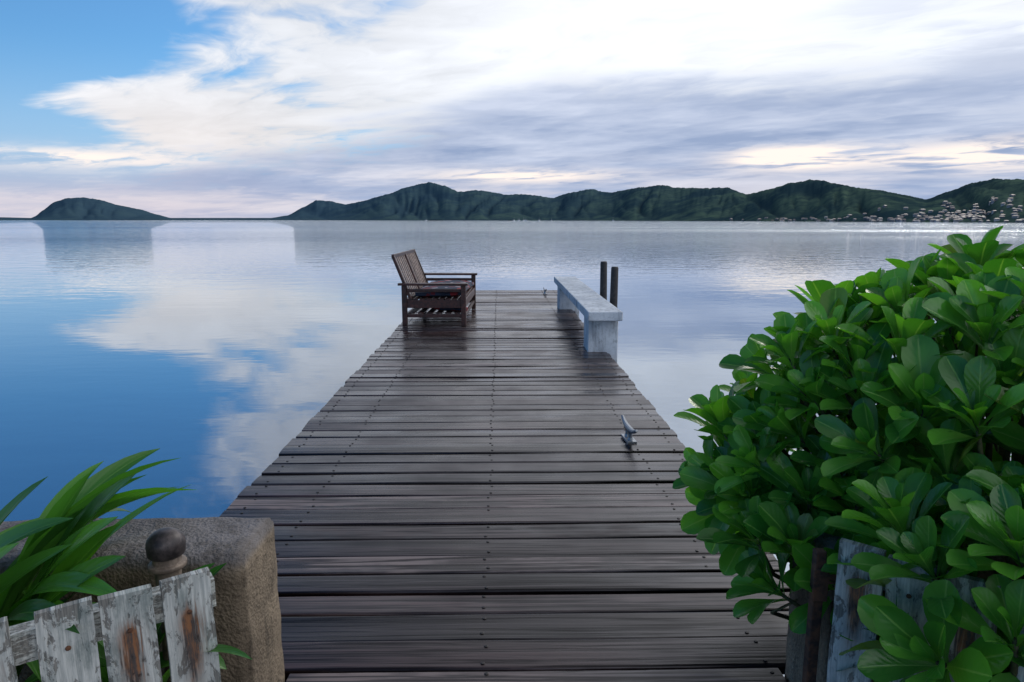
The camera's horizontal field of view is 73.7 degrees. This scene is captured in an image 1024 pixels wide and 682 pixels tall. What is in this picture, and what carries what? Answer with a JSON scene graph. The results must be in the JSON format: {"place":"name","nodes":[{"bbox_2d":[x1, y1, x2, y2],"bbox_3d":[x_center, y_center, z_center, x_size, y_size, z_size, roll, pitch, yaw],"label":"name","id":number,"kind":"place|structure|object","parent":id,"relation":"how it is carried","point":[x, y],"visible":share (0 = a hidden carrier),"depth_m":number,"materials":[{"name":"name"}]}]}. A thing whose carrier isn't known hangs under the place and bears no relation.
{"place":"outdoors","nodes":[
{"label":"outdoors","id":0,"kind":"place"},
{"bbox_2d":[0,220,1023,681],"bbox_3d":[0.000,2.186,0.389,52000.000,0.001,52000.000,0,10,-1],"label":"lagoon water","id":1,"kind":"structure","parent":0,"point":[222,360],"depth_m":17.13,"materials":[{"name":"blue liquid"}]},
{"bbox_2d":[219,290,789,681],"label":"wooden dock","id":2,"kind":"object","parent":1,"relation":"in","point":[487,493],"visible":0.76,"depth_m":3.62,"materials":[{"name":"brown wood"}]},
{"bbox_2d":[391,249,476,325],"bbox_3d":[-1.220,-0.942,11.327,1.150,1.078,2.090,0,10,1],"label":"wooden bench","id":3,"kind":"object","parent":2,"relation":"on","point":[435,294],"visible":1,"depth_m":10.44,"materials":[{"name":"brown wood"}]},
{"bbox_2d":[554,277,622,362],"bbox_3d":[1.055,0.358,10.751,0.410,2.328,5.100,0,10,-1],"label":"concrete bench","id":4,"kind":"object","parent":2,"relation":"on","point":[602,316],"visible":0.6,"depth_m":8.39,"materials":[{"name":"white concrete"}]},
{"bbox_2d":[621,415,637,443],"bbox_3d":[0.859,0.660,5.010,0.069,0.138,0.386,-1,10,-6],"label":"dock cleat","id":5,"kind":"object","parent":2,"relation":"on","point":[627,437],"visible":1,"depth_m":4.97,"materials":[{"name":"metal"}]},
{"bbox_2d":[802,548,836,681],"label":"rusty gate post","id":6,"kind":"object","parent":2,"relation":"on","point":[819,583],"visible":0.81,"depth_m":2.00,"materials":[{"name":"metal"}]},
{"bbox_2d":[600,261,606,299],"bbox_3d":[1.431,0.732,10.824,0.130,3.970,0.127,-1,10,-1],"label":"mooring post","id":7,"kind":"object","parent":1,"relation":"in","point":[603,279],"visible":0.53,"depth_m":10.48,"materials":[{"name":"brown wood"}]},
{"bbox_2d":[610,266,617,307],"bbox_3d":[1.428,0.899,9.940,0.130,3.950,0.127,0,10,-1],"label":"mooring post","id":8,"kind":"object","parent":1,"relation":"in","point":[614,288],"visible":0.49,"depth_m":9.60,"materials":[{"name":"brown wood"}]},
{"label":"seawall","id":9,"kind":"object","parent":1,"relation":"in","visible":0},
{"bbox_2d":[0,515,283,681],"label":"concrete wall","id":10,"kind":"structure","parent":9,"relation":"on","point":[247,613],"depth_m":2.10,"materials":[{"name":"beige concrete"}]},
{"bbox_2d":[672,226,1023,681],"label":"naupaka bush","id":11,"kind":"object","parent":9,"relation":"on","point":[915,466],"visible":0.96,"depth_m":2.06,"materials":[{"name":"green plant"}]},
{"bbox_2d":[783,532,1023,681],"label":"concrete wall","id":12,"kind":"structure","parent":9,"relation":"on","point":[794,656],"depth_m":2.19,"materials":[{"name":"grey concrete"}]},
{"bbox_2d":[0,178,1023,222],"bbox_3d":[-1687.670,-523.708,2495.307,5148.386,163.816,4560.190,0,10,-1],"label":"hills","id":13,"kind":"structure","parent":0,"point":[817,199],"depth_m":1568.13,"materials":[{"name":"green plant"}]},
{"bbox_2d":[729,194,1023,222],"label":"hillside houses","id":14,"kind":"structure","parent":13,"relation":"on","point":[960,216],"depth_m":622.66,"materials":[{"name":"paint"}]},
{"bbox_2d":[0,0,1023,217],"label":"sky","id":15,"kind":"structure","parent":0,"point":[167,108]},
{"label":"ground","id":16,"kind":"structure","parent":0,"visible":0},
{"bbox_2d":[0,476,96,603],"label":"spider lily plant","id":17,"kind":"object","parent":16,"relation":"on","point":[10,537],"visible":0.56,"depth_m":1.78,"materials":[{"name":"green plant"}]},
{"bbox_2d":[0,448,194,680],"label":"spider lily plant","id":18,"kind":"object","parent":16,"relation":"on","point":[82,499],"visible":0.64,"depth_m":1.83,"materials":[{"name":"green plant"}]},
{"bbox_2d":[0,567,220,681],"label":"picket fence","id":19,"kind":"object","parent":16,"relation":"on","point":[122,624],"visible":1,"depth_m":1.63,"materials":[{"name":"white paint"}]},
{"bbox_2d":[22,563,251,681],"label":"spider lily plant","id":20,"kind":"object","parent":16,"relation":"on","point":[33,677],"visible":0.2,"depth_m":1.87,"materials":[{"name":"green plant"}]},
{"bbox_2d":[145,527,186,681],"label":"gate post","id":21,"kind":"object","parent":16,"relation":"on","point":[165,548],"visible":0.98,"depth_m":1.89,"materials":[{"name":"brown wood"}]},
{"bbox_2d":[827,538,1023,681],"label":"picket fence","id":22,"kind":"object","parent":16,"relation":"on","point":[849,624],"visible":0.41,"depth_m":1.85,"materials":[{"name":"white paint"}]}
]}

